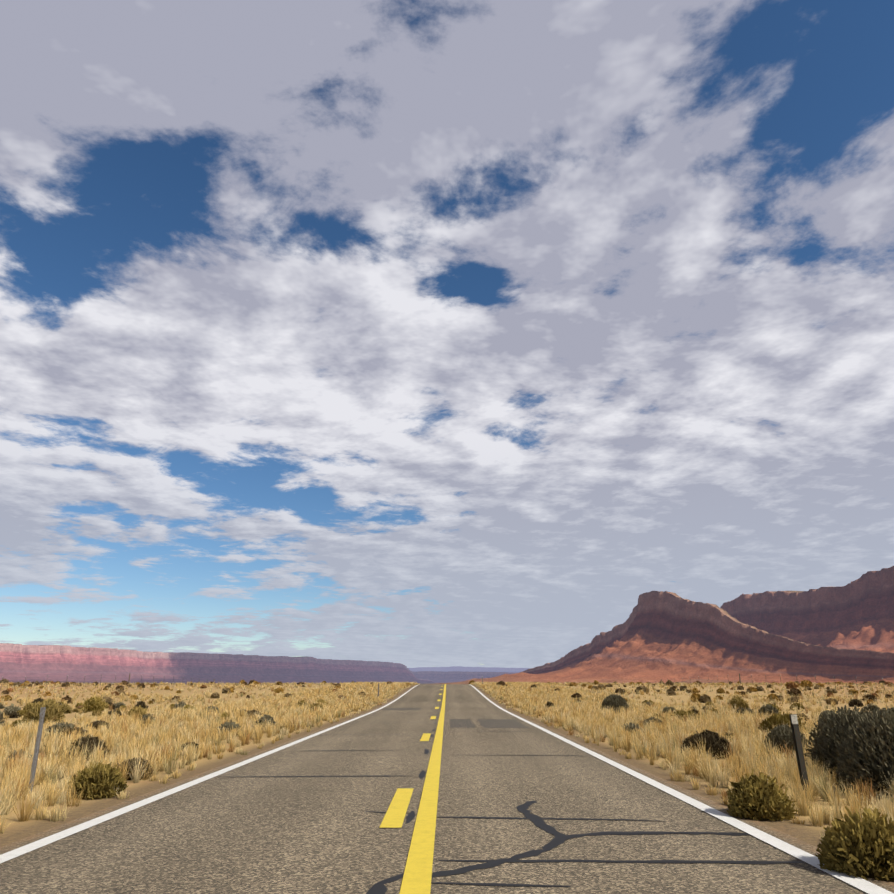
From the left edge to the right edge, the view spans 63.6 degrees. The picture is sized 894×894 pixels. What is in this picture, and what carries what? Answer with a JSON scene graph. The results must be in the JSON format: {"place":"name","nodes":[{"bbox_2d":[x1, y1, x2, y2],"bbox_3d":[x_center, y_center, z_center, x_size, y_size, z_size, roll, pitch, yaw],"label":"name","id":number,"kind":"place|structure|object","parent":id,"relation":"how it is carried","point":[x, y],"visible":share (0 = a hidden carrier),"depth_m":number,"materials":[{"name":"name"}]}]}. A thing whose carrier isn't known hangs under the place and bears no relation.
{"place":"outdoors","nodes":[
{"label":"outdoors","id":0,"kind":"place"},
{"bbox_2d":[0,643,437,683],"bbox_3d":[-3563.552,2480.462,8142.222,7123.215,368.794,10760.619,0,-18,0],"label":"mesa","id":1,"kind":"structure","parent":0,"point":[35,663],"depth_m":8159.27,"materials":[{"name":"red stone"}]},
{"bbox_2d":[0,684,893,893],"bbox_3d":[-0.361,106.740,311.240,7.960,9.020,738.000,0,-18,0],"label":"road","id":2,"kind":"structure","parent":0,"point":[228,832],"depth_m":7.80,"materials":[{"name":"grey asphalt"}]},
{"bbox_2d":[379,684,445,893],"bbox_3d":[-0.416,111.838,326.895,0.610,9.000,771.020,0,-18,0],"label":"road centre lines","id":3,"kind":"object","parent":2,"relation":"on","point":[417,876],"visible":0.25,"depth_m":8.28,"materials":[{"name":"yellow paint"}]},
{"bbox_2d":[0,684,893,893],"bbox_3d":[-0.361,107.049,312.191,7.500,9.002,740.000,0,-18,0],"label":"road edge lines","id":4,"kind":"object","parent":2,"relation":"on","point":[866,886],"visible":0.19,"depth_m":8.44,"materials":[{"name":"white paint"}]},
{"bbox_2d":[383,708,529,727],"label":"road repair patches","id":5,"kind":"object","parent":2,"relation":"on","point":[487,723],"visible":0.94,"depth_m":28.05,"materials":[{"name":"grey asphalt"}]},
{"bbox_2d":[235,685,802,893],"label":"road cracks","id":6,"kind":"object","parent":2,"relation":"on","point":[380,887],"visible":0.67,"depth_m":6.70,"materials":[{"name":"black asphalt"}]},
{"bbox_2d":[0,683,893,846],"bbox_3d":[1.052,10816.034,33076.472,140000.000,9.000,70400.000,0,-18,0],"label":"ground","id":7,"kind":"structure","parent":0,"point":[806,831],"depth_m":17.34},
{"bbox_2d":[29,707,45,793],"bbox_3d":[-6.052,4.534,10.604,0.072,1.330,0.044,0,-18,0],"label":"delineator post","id":8,"kind":"object","parent":7,"relation":"on","point":[38,738],"visible":0.67,"depth_m":10.64,"materials":[{"name":"metal"}]},
{"bbox_2d":[0,673,227,690],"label":"shrubs","id":9,"kind":"object","parent":7,"relation":"on","point":[100,681],"visible":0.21,"depth_m":97.00,"materials":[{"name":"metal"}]},
{"bbox_2d":[0,709,879,771],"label":"grass tufts","id":10,"kind":"object","parent":7,"relation":"on","point":[646,739],"visible":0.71,"depth_m":19.06,"materials":[{"name":"beige plant"}]},
{"bbox_2d":[0,696,892,741],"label":"shrubs","id":11,"kind":"object","parent":7,"relation":"on","point":[55,710],"visible":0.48,"depth_m":31.38,"materials":[{"name":"green plant"}]},
{"bbox_2d":[0,745,893,837],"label":"grass tufts","id":12,"kind":"object","parent":7,"relation":"on","point":[15,774],"visible":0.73,"depth_m":10.23,"materials":[{"name":"beige plant"}]},
{"bbox_2d":[0,690,893,720],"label":"grass tufts","id":13,"kind":"object","parent":7,"relation":"on","point":[532,704],"visible":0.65,"depth_m":45.31,"materials":[{"name":"beige plant"}]},
{"bbox_2d":[0,681,893,694],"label":"grass tufts","id":14,"kind":"object","parent":7,"relation":"on","point":[394,687],"visible":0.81,"depth_m":82.91,"materials":[{"name":"beige plant"}]},
{"bbox_2d":[0,678,893,704],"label":"shrubs","id":15,"kind":"object","parent":7,"relation":"on","point":[793,691],"visible":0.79,"depth_m":71.00,"materials":[{"name":"green plant"}]},
{"bbox_2d":[6,694,893,881],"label":"shrubs","id":16,"kind":"object","parent":7,"relation":"on","point":[848,743],"visible":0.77,"depth_m":10.09,"materials":[{"name":"green plant"}]},
{"bbox_2d":[34,680,891,684],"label":"shrubs","id":17,"kind":"object","parent":7,"relation":"on","point":[211,682],"depth_m":126.53,"materials":[{"name":"green plant"}]},
{"bbox_2d":[652,673,886,689],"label":"shrubs","id":18,"kind":"object","parent":7,"relation":"on","point":[785,678],"visible":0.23,"depth_m":89.83,"materials":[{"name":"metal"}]},
{"bbox_2d":[789,714,808,797],"bbox_3d":[4.969,4.412,10.103,0.146,1.250,0.056,0,-18,0],"label":"delineator post","id":19,"kind":"object","parent":7,"relation":"on","point":[798,746],"visible":0.62,"depth_m":10.14,"materials":[{"name":"metal"}]},
{"bbox_2d":[0,0,893,667],"label":"sky","id":20,"kind":"structure","parent":0,"point":[410,333],"materials":[{"name":"white"}]},
{"bbox_2d":[412,671,514,682],"bbox_3d":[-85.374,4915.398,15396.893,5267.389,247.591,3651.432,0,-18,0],"label":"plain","id":21,"kind":"structure","parent":0,"point":[447,677],"depth_m":15014.94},
{"bbox_2d":[408,666,529,672],"bbox_3d":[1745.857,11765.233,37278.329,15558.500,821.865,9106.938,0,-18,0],"label":"terrain","id":22,"kind":"structure","parent":0,"point":[475,669],"depth_m":37203.77,"materials":[{"name":"purple stone"}]},
{"bbox_2d":[436,591,893,684],"bbox_3d":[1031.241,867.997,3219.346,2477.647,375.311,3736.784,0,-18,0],"label":"cliff terrain","id":23,"kind":"structure","parent":0,"point":[658,636],"depth_m":2500.30,"materials":[{"name":"red stone"}]},
{"bbox_2d":[674,566,893,684],"bbox_3d":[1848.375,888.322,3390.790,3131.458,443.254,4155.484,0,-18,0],"label":"cliff terrain","id":24,"kind":"structure","parent":0,"point":[857,614],"depth_m":2926.63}
]}

